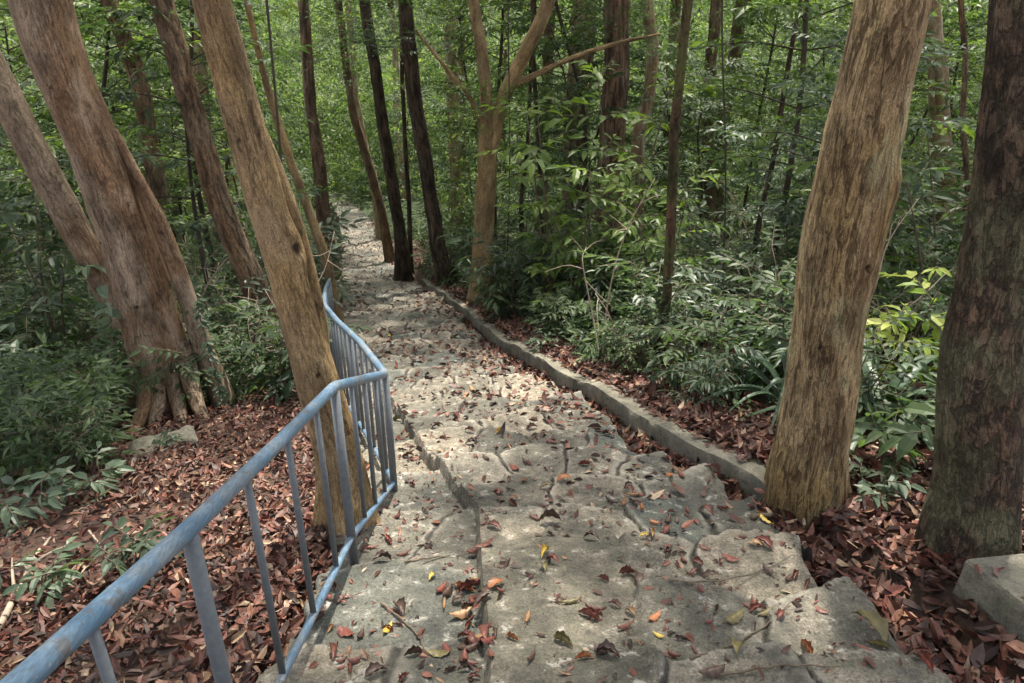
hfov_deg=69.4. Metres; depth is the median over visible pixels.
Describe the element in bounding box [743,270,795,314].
long leaved shrub
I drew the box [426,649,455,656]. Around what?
fallen leaf
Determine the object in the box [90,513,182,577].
seedling
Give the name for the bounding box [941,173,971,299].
leafy sapling
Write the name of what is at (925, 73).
understory tree
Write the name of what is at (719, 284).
long leaved shrub
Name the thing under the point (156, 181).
forest tree
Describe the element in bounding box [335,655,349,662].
fallen leaf
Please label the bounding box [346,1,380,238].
forest tree
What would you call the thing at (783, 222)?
leafy sapling
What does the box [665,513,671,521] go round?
fallen leaf
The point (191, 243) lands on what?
leafy shrub
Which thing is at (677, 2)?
slender tree
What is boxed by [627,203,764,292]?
leafy shrub
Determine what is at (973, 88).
understory tree
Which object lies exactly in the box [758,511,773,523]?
fallen leaf
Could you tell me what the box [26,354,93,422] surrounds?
leaved shrub
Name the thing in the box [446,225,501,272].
leafy shrub
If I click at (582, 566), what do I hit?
stone path
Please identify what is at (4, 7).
understory tree
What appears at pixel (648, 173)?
leafy sapling
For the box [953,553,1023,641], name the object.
concrete block
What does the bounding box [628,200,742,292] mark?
leafy shrub
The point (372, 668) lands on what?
fallen leaf
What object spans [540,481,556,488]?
fallen leaf
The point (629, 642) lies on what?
fallen leaf
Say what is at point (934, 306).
leafy shrub
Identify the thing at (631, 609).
fallen leaf
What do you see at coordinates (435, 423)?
fallen leaf
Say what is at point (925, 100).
understory tree
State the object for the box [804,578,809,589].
fallen leaf
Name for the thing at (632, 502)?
fallen leaf
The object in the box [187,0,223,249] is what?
slender tree
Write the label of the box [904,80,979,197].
understory tree
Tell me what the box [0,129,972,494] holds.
undergrowth
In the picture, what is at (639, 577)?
fallen leaf
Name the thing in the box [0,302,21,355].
leafy shrub
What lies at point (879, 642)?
fallen leaf
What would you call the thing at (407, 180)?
young tree
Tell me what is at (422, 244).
leafy shrub
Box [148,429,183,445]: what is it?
seedling
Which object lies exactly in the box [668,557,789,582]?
fallen twig
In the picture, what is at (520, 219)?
leafy sapling
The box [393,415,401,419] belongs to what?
fallen leaf
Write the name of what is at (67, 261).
leafy sapling
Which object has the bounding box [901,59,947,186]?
understory tree
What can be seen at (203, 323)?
climbing vine
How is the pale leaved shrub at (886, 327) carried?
on the forest ground
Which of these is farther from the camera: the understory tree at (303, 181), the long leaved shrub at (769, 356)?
the understory tree at (303, 181)
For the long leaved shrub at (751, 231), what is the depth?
12.69 m
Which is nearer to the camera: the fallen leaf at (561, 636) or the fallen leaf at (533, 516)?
the fallen leaf at (561, 636)
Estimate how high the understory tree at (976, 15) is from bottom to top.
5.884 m
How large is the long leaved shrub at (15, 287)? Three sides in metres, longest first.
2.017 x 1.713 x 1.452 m
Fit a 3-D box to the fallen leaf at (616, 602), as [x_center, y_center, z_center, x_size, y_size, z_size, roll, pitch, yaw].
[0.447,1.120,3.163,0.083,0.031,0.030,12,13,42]
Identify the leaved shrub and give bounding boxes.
[0,250,74,302]
[0,263,100,333]
[0,268,56,353]
[0,273,59,374]
[0,290,82,420]
[0,349,48,454]
[0,370,127,481]
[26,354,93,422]
[72,302,220,412]
[77,330,129,392]
[175,298,243,354]
[180,307,252,394]
[190,256,227,282]
[193,239,261,298]
[200,274,242,303]
[206,242,260,297]
[220,262,263,303]
[313,239,359,288]
[411,229,469,283]
[446,234,514,298]
[460,223,524,273]
[472,200,608,320]
[495,220,588,302]
[507,282,551,324]
[517,222,562,242]
[545,239,660,329]
[589,306,664,373]
[633,281,722,352]
[646,341,766,408]
[656,251,770,341]
[700,206,800,276]
[711,274,793,340]
[727,241,793,293]
[728,308,880,408]
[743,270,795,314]
[771,257,883,309]
[863,284,914,363]
[864,267,951,388]
[869,264,912,315]
[877,213,957,317]
[884,266,954,341]
[906,212,959,263]
[910,225,957,287]
[910,339,940,352]
[915,301,945,379]
[925,272,955,301]
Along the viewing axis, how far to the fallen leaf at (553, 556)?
3.57 m
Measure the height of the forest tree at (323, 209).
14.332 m
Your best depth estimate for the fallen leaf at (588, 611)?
3.07 m
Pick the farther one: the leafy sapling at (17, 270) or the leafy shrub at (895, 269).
the leafy sapling at (17, 270)
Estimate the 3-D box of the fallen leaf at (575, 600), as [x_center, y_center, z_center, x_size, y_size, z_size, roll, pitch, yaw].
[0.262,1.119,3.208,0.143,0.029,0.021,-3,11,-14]
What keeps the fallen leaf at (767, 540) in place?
on the stone path
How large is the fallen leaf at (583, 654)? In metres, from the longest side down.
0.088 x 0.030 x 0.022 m
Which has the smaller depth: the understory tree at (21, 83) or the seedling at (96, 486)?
the seedling at (96, 486)
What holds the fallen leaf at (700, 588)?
on the stone path
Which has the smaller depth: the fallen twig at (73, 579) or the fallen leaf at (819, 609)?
the fallen leaf at (819, 609)
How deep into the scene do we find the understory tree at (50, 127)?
16.68 m
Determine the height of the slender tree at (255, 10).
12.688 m
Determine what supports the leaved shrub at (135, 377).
on the forest ground
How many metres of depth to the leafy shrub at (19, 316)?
8.83 m
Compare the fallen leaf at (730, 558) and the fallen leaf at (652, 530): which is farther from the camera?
the fallen leaf at (652, 530)
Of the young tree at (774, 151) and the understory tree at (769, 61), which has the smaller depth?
the young tree at (774, 151)
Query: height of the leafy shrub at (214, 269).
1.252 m
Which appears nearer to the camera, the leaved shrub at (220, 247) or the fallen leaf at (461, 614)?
the fallen leaf at (461, 614)
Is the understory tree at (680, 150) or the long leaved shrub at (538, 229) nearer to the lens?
the long leaved shrub at (538, 229)
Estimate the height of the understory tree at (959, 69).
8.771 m
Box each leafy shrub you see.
[0,265,39,326]
[0,265,77,365]
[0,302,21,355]
[1,367,75,447]
[2,260,93,361]
[10,285,127,367]
[164,253,244,306]
[176,233,231,283]
[191,264,234,294]
[191,268,278,370]
[195,265,282,384]
[201,267,262,309]
[219,310,373,406]
[255,243,341,306]
[260,210,353,304]
[267,217,365,287]
[418,237,472,277]
[436,227,557,323]
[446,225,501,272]
[511,196,654,299]
[518,288,595,338]
[572,250,723,364]
[588,220,722,312]
[623,298,783,399]
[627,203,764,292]
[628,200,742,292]
[634,285,749,373]
[643,236,756,315]
[702,218,800,313]
[706,252,797,384]
[711,252,795,351]
[714,218,895,340]
[734,207,800,253]
[742,283,938,434]
[756,214,802,254]
[872,272,950,381]
[882,262,954,352]
[918,198,962,268]
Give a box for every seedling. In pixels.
[0,456,75,537]
[0,536,95,612]
[25,440,136,506]
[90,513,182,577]
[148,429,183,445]
[524,327,560,353]
[641,359,686,389]
[849,454,926,511]
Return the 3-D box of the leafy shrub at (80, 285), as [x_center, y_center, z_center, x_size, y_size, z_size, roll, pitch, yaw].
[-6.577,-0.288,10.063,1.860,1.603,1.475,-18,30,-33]
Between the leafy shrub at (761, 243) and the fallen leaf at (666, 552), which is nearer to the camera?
the fallen leaf at (666, 552)
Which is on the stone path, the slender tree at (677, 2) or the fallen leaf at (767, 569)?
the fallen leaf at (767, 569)
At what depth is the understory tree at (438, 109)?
24.30 m
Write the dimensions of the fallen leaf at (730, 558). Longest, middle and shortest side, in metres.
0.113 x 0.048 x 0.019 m
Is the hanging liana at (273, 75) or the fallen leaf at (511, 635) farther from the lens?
the hanging liana at (273, 75)
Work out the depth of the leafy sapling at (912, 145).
12.66 m
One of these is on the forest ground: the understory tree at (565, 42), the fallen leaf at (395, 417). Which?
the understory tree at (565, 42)
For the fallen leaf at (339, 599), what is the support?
on the stone path
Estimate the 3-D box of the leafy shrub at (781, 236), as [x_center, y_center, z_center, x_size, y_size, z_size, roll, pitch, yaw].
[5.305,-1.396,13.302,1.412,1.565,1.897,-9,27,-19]
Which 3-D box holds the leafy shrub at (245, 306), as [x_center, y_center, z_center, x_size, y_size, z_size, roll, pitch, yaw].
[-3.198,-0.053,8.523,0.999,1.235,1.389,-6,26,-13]
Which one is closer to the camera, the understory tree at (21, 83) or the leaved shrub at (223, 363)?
the leaved shrub at (223, 363)
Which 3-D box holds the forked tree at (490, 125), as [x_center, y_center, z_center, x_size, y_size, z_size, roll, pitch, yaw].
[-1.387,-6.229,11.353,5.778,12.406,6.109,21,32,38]
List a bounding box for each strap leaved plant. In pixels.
[659,343,783,409]
[692,344,903,430]
[739,351,937,453]
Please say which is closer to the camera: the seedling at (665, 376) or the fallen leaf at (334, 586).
the fallen leaf at (334, 586)
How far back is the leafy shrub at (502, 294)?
11.17 m
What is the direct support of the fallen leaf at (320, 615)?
on the stone path
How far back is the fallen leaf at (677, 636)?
2.95 m
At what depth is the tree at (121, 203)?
6.48 m
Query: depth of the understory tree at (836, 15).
12.34 m
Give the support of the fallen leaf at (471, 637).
on the stone path
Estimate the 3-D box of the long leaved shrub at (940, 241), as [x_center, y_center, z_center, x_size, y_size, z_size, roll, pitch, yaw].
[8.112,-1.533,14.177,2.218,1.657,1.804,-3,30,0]
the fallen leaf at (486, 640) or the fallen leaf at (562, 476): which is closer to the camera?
the fallen leaf at (486, 640)
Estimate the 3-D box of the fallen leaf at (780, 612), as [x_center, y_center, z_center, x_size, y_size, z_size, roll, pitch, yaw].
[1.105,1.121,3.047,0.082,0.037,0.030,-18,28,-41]
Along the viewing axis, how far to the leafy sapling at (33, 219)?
12.26 m
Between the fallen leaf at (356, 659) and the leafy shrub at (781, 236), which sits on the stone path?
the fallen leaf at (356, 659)
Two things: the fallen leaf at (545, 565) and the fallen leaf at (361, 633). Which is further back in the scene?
the fallen leaf at (545, 565)
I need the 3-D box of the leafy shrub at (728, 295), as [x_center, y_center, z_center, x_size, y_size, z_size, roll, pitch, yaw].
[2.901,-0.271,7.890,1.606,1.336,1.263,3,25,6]
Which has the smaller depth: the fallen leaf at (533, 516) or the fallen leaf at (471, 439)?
the fallen leaf at (533, 516)
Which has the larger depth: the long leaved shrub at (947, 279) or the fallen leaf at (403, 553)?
the long leaved shrub at (947, 279)
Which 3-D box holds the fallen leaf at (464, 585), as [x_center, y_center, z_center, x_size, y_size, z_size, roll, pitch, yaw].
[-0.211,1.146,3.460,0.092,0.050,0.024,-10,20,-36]
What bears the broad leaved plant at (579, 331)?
on the forest ground
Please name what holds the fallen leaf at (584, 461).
on the stone path
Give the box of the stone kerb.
[421,279,765,501]
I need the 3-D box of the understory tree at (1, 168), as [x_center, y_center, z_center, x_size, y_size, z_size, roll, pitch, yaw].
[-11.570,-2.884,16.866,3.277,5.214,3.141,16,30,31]
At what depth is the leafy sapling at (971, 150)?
11.15 m
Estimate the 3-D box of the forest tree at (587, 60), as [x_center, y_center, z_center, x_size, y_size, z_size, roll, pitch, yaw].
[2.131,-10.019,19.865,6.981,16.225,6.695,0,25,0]
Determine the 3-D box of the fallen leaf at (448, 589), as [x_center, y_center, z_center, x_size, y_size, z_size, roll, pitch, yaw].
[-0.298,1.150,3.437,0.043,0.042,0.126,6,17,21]
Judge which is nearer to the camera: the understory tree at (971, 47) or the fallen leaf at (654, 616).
the fallen leaf at (654, 616)
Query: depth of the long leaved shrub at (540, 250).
12.98 m
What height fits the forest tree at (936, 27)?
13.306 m
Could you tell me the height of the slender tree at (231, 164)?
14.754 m
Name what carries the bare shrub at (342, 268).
on the forest ground
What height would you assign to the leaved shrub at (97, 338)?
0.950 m
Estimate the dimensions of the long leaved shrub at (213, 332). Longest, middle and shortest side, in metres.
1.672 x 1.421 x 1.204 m
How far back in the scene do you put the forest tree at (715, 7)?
18.71 m
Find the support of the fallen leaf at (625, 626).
on the stone path
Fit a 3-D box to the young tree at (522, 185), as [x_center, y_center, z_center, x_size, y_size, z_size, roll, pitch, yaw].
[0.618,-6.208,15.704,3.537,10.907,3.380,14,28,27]
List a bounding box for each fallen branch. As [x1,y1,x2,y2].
[0,536,65,629]
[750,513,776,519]
[871,445,926,460]
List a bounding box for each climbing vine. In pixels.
[93,280,120,331]
[193,298,230,407]
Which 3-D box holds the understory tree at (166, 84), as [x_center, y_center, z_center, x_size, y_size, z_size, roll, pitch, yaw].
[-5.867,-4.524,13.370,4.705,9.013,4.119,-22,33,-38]
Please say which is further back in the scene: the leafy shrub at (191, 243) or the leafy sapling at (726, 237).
the leafy sapling at (726, 237)
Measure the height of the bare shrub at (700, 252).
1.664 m
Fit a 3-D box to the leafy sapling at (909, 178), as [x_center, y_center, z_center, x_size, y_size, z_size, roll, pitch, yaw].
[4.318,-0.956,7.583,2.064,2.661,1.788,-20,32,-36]
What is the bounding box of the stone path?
[256,172,980,682]
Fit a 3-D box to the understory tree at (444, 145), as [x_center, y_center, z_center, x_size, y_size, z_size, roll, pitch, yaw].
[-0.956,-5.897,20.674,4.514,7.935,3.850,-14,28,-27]
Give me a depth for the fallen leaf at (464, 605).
3.32 m
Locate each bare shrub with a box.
[0,253,92,362]
[5,256,65,351]
[70,173,246,304]
[172,208,229,286]
[185,237,221,274]
[187,264,234,331]
[201,263,264,315]
[225,231,350,378]
[303,222,368,309]
[546,179,675,360]
[677,220,756,296]
[688,195,780,304]
[718,226,738,331]
[720,179,794,258]
[866,198,956,339]
[884,192,969,340]
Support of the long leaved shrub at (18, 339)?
on the forest ground
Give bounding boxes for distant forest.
[0,0,988,278]
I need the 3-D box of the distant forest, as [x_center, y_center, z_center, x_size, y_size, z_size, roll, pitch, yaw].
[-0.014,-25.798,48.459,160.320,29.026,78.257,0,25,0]
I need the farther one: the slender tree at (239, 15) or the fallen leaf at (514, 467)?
the slender tree at (239, 15)
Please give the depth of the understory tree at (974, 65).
19.63 m
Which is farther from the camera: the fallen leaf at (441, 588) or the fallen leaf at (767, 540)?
the fallen leaf at (767, 540)
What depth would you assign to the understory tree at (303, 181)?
24.48 m
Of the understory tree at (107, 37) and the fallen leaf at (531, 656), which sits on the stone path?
the fallen leaf at (531, 656)
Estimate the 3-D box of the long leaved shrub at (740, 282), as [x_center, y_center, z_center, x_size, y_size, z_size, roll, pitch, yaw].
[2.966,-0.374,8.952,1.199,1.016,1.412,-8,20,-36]
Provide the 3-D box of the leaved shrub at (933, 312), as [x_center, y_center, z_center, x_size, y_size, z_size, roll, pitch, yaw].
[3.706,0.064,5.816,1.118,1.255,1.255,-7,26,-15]
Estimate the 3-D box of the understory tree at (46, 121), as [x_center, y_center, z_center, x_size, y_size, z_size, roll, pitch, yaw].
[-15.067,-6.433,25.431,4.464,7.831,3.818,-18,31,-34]
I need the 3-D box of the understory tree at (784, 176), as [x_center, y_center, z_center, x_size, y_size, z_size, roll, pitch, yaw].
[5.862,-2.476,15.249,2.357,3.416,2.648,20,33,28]
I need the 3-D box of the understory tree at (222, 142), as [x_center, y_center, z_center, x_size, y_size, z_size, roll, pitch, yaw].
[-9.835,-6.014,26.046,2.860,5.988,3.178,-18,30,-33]
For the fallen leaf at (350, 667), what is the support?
on the stone path
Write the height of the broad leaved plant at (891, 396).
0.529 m
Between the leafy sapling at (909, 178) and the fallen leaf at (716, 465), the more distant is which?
the leafy sapling at (909, 178)
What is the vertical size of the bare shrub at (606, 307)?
2.059 m
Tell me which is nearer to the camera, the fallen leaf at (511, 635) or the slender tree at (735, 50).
the fallen leaf at (511, 635)
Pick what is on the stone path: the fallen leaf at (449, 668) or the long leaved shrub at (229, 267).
the fallen leaf at (449, 668)
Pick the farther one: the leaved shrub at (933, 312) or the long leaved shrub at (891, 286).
the long leaved shrub at (891, 286)
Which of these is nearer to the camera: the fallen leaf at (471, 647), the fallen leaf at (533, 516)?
the fallen leaf at (471, 647)
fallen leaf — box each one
[314,611,325,622]
[327,623,333,632]
[329,641,337,660]
[331,591,346,604]
[332,580,336,591]
[335,626,354,636]
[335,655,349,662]
[346,654,362,663]
[348,662,352,676]
[356,626,364,638]
[358,662,386,679]
[372,549,395,560]
[382,621,391,634]
[383,624,393,630]
[385,534,391,543]
[392,548,411,556]
[392,596,405,616]
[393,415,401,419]
[397,672,409,682]
[404,645,421,655]
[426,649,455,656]
[428,422,442,429]
[436,580,446,591]
[441,666,456,673]
[442,579,453,595]
[442,640,449,651]
[443,595,445,608]
[448,604,475,618]
[449,581,475,590]
[451,592,464,603]
[455,628,469,637]
[457,662,471,670]
[458,640,465,649]
[459,581,473,592]
[460,578,479,589]
[461,648,467,660]
[462,601,470,608]
[463,641,479,651]
[463,672,480,678]
[464,543,479,554]
[464,630,475,643]
[465,437,481,443]
[465,604,472,618]
[465,620,471,627]
[467,659,477,664]
[475,591,492,605]
[476,534,498,547]
[478,584,491,593]
[478,620,489,638]
[478,635,495,643]
[485,519,501,529]
[488,577,503,587]
[488,648,494,658]
[492,625,497,634]
[495,585,508,592]
[504,631,519,640]
[509,463,520,469]
[525,610,529,624]
[527,644,537,660]
[528,512,539,518]
[539,508,566,520]
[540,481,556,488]
[540,560,547,570]
[541,543,549,557]
[541,553,559,563]
[545,438,558,442]
[549,630,572,647]
[553,473,570,482]
[557,595,587,603]
[574,650,595,658]
[578,459,593,464]
[578,601,605,610]
[578,607,605,623]
[579,530,599,539]
[589,639,619,657]
[590,609,606,621]
[592,644,609,653]
[598,574,611,582]
[604,494,617,503]
[608,599,620,608]
[612,618,634,630]
[614,565,634,573]
[623,484,633,489]
[624,492,640,495]
[625,606,636,615]
[627,498,638,507]
[627,637,631,649]
[634,568,643,584]
[646,610,660,621]
[649,526,654,536]
[653,631,663,637]
[663,524,669,533]
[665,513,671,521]
[665,546,671,557]
[665,647,680,657]
[668,634,687,638]
[690,568,696,576]
[693,557,704,565]
[697,504,713,515]
[697,583,704,592]
[698,544,709,548]
[698,662,732,677]
[701,569,719,577]
[709,463,720,476]
[721,553,744,561]
[721,608,743,624]
[732,638,744,653]
[747,538,764,546]
[749,602,766,612]
[750,594,755,603]
[754,535,777,552]
[757,604,776,615]
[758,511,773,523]
[760,561,775,573]
[777,608,785,619]
[784,571,794,580]
[792,569,798,579]
[801,638,813,653]
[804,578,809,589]
[813,606,829,612]
[851,609,899,653]
[867,639,890,649]
[906,651,925,657]
[912,647,933,674]
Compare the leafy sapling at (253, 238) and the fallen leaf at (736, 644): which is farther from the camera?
the leafy sapling at (253, 238)
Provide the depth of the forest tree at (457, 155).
23.31 m
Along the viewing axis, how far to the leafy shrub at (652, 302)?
7.46 m
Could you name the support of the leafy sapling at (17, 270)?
on the forest ground
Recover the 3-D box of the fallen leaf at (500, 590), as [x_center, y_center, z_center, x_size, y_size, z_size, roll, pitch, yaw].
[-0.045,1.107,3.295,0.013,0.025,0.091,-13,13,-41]
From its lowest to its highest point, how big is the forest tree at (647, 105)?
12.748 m
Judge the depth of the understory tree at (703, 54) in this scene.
27.61 m
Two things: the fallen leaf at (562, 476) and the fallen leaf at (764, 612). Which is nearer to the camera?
the fallen leaf at (764, 612)
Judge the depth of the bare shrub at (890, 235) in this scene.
6.80 m
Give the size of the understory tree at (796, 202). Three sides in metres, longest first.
3.863 x 2.995 x 2.665 m
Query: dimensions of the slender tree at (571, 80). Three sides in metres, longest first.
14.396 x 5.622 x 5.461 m
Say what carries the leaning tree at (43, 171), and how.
on the forest ground
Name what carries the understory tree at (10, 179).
on the forest ground
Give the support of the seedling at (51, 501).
on the forest ground
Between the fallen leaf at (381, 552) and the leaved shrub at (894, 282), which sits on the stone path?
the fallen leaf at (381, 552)
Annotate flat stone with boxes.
[129,425,197,454]
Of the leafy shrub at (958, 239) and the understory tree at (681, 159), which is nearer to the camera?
the leafy shrub at (958, 239)
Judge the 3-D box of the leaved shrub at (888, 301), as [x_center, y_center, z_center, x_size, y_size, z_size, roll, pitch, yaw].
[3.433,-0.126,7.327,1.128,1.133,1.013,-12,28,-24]
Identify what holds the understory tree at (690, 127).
on the forest ground
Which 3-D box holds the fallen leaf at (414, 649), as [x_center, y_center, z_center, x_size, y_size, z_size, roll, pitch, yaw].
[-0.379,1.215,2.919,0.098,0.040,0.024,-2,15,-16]
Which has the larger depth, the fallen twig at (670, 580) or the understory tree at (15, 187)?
the understory tree at (15, 187)
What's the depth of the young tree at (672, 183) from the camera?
6.89 m
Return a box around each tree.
[0,0,128,308]
[0,0,179,175]
[0,0,237,213]
[0,2,178,292]
[0,4,142,197]
[0,14,31,107]
[0,36,72,281]
[0,50,122,341]
[0,125,46,248]
[0,126,87,267]
[0,128,62,268]
[0,136,29,260]
[0,137,43,244]
[1,34,137,202]
[4,0,221,190]
[7,0,236,430]
[10,83,180,245]
[26,26,136,212]
[43,0,315,278]
[61,25,234,269]
[64,0,333,334]
[82,0,143,168]
[90,1,241,242]
[99,0,168,257]
[115,4,234,249]
[118,36,233,233]
[127,107,209,241]
[149,0,287,358]
[155,0,313,216]
[163,51,190,211]
[179,0,282,22]
[183,87,243,216]
[184,0,265,34]
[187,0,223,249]
[191,0,380,541]
[207,63,246,219]
[243,0,344,320]
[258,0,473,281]
[262,111,330,190]
[282,158,313,222]
[298,0,343,284]
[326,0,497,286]
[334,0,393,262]
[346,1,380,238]
[372,83,473,186]
[387,1,405,199]
[389,0,559,187]
[398,8,413,274]
[411,75,512,238]
[415,0,595,259]
[415,0,660,302]
[444,1,464,245]
[451,0,700,224]
[458,0,466,208]
[479,0,564,212]
[490,0,540,193]
[495,8,654,227]
[508,82,592,227]
[519,0,536,261]
[521,74,599,216]
[523,0,674,233]
[530,0,543,234]
[535,4,554,229]
[553,66,601,177]
[560,46,729,217]
[561,0,680,283]
[562,0,585,229]
[575,0,595,229]
[589,86,700,209]
[628,53,773,239]
[630,0,658,234]
[643,141,719,227]
[646,0,984,276]
[646,99,715,202]
[646,115,701,189]
[654,0,681,221]
[656,0,692,364]
[679,0,840,249]
[679,74,773,208]
[685,32,765,162]
[693,62,716,221]
[701,0,720,243]
[702,21,980,298]
[714,0,747,240]
[727,77,807,210]
[727,86,811,218]
[736,0,971,210]
[743,141,819,241]
[749,0,801,286]
[752,41,840,182]
[758,0,851,194]
[758,0,932,532]
[786,0,927,154]
[899,0,987,211]
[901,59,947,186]
[901,68,924,183]
[904,3,986,153]
[904,4,987,162]
[904,39,958,175]
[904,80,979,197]
[906,28,985,194]
[907,0,987,240]
[908,0,988,186]
[909,71,958,170]
[910,34,985,170]
[914,0,1023,576]
[925,0,954,254]
[956,41,985,94]
[958,0,970,257]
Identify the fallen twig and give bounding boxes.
[50,565,89,590]
[88,530,101,546]
[380,602,423,648]
[404,553,468,562]
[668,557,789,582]
[689,602,790,659]
[720,663,840,676]
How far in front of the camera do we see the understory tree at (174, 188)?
24.16 m
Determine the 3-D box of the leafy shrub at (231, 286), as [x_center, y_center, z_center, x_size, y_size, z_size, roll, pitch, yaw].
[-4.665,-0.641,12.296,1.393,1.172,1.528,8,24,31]
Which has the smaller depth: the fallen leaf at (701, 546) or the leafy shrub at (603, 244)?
the fallen leaf at (701, 546)
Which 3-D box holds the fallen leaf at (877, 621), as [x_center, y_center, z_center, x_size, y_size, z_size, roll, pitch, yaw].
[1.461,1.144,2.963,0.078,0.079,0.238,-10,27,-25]
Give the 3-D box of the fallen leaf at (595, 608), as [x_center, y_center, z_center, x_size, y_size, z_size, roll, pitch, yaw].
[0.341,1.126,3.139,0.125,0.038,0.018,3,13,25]
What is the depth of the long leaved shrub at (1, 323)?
9.30 m
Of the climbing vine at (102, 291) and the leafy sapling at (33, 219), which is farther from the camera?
the leafy sapling at (33, 219)
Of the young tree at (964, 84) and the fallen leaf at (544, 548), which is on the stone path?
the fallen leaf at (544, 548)
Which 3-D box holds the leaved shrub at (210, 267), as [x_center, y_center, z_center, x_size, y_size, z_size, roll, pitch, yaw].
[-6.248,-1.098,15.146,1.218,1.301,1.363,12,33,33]
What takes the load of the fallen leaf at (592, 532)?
on the stone path
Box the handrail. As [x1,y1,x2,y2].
[0,278,397,682]
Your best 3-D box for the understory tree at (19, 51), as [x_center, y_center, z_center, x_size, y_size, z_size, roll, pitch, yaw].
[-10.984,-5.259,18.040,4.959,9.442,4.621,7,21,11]
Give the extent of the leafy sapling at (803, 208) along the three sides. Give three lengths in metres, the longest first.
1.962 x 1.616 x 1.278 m
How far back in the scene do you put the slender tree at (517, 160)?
35.89 m
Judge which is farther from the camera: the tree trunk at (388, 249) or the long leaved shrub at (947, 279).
the tree trunk at (388, 249)
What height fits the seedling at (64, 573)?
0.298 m
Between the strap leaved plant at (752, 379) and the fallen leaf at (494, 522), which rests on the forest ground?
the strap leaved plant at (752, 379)
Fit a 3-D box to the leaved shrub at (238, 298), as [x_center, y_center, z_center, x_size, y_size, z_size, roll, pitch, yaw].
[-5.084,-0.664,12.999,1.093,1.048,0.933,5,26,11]
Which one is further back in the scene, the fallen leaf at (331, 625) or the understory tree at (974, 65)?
the understory tree at (974, 65)
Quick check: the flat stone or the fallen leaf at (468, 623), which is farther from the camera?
the flat stone
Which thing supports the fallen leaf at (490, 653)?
on the stone path
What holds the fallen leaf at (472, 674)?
on the stone path
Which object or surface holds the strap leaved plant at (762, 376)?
on the forest ground
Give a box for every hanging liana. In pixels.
[265,0,289,396]
[505,0,509,306]
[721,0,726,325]
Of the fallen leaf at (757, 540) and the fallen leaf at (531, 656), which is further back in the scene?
the fallen leaf at (757, 540)
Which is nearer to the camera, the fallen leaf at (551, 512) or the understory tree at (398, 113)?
the fallen leaf at (551, 512)
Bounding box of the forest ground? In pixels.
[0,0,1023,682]
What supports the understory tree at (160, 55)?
on the forest ground
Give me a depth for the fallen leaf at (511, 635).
2.93 m
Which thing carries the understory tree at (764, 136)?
on the forest ground
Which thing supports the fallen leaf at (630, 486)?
on the stone path
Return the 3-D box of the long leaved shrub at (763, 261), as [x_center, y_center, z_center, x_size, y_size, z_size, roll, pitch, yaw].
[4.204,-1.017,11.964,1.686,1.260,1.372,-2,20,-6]
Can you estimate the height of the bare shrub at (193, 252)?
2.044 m
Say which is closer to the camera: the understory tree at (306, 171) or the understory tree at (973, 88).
the understory tree at (973, 88)
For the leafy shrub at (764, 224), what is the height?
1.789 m
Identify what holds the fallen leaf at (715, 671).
on the stone path
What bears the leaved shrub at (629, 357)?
on the forest ground
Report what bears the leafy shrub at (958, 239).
on the forest ground
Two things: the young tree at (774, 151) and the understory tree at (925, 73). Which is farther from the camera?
the understory tree at (925, 73)
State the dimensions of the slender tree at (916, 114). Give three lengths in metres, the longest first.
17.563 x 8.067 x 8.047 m
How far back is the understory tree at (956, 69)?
15.37 m
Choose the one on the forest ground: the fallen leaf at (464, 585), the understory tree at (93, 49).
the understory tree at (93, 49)
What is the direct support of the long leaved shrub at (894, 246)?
on the forest ground
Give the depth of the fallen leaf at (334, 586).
3.48 m
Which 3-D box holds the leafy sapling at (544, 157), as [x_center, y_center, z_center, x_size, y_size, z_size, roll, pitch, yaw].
[0.543,-1.868,10.853,2.106,3.517,2.124,-18,30,-33]
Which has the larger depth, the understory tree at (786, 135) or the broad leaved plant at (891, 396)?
the understory tree at (786, 135)
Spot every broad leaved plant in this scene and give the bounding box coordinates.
[567,320,619,360]
[851,401,934,483]
[858,382,935,441]
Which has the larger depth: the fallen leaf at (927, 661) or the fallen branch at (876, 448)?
the fallen branch at (876, 448)
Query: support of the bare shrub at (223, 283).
on the forest ground
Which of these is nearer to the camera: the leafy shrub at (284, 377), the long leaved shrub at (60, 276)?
the leafy shrub at (284, 377)
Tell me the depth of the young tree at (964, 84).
8.57 m
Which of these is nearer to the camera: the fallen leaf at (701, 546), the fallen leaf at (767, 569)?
the fallen leaf at (767, 569)
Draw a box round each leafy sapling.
[0,172,108,380]
[0,176,86,314]
[0,223,27,291]
[0,311,18,325]
[1,214,50,297]
[205,190,326,291]
[473,93,636,315]
[494,173,560,279]
[511,129,638,328]
[531,58,752,321]
[548,197,593,231]
[591,166,731,333]
[600,150,732,333]
[643,190,708,236]
[704,202,752,248]
[733,138,903,305]
[779,109,976,359]
[782,174,919,288]
[787,195,808,229]
[818,140,926,201]
[876,185,961,292]
[879,116,976,337]
[890,138,971,301]
[918,168,970,231]
[923,159,972,255]
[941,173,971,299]
[951,103,977,152]
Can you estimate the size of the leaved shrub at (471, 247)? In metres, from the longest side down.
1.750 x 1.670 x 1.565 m
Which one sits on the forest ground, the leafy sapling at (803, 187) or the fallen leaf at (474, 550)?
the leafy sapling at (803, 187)
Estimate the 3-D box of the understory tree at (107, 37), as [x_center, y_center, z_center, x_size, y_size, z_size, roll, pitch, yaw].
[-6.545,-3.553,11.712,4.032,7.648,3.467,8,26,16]
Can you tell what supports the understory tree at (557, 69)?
on the forest ground
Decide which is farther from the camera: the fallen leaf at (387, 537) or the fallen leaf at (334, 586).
the fallen leaf at (387, 537)

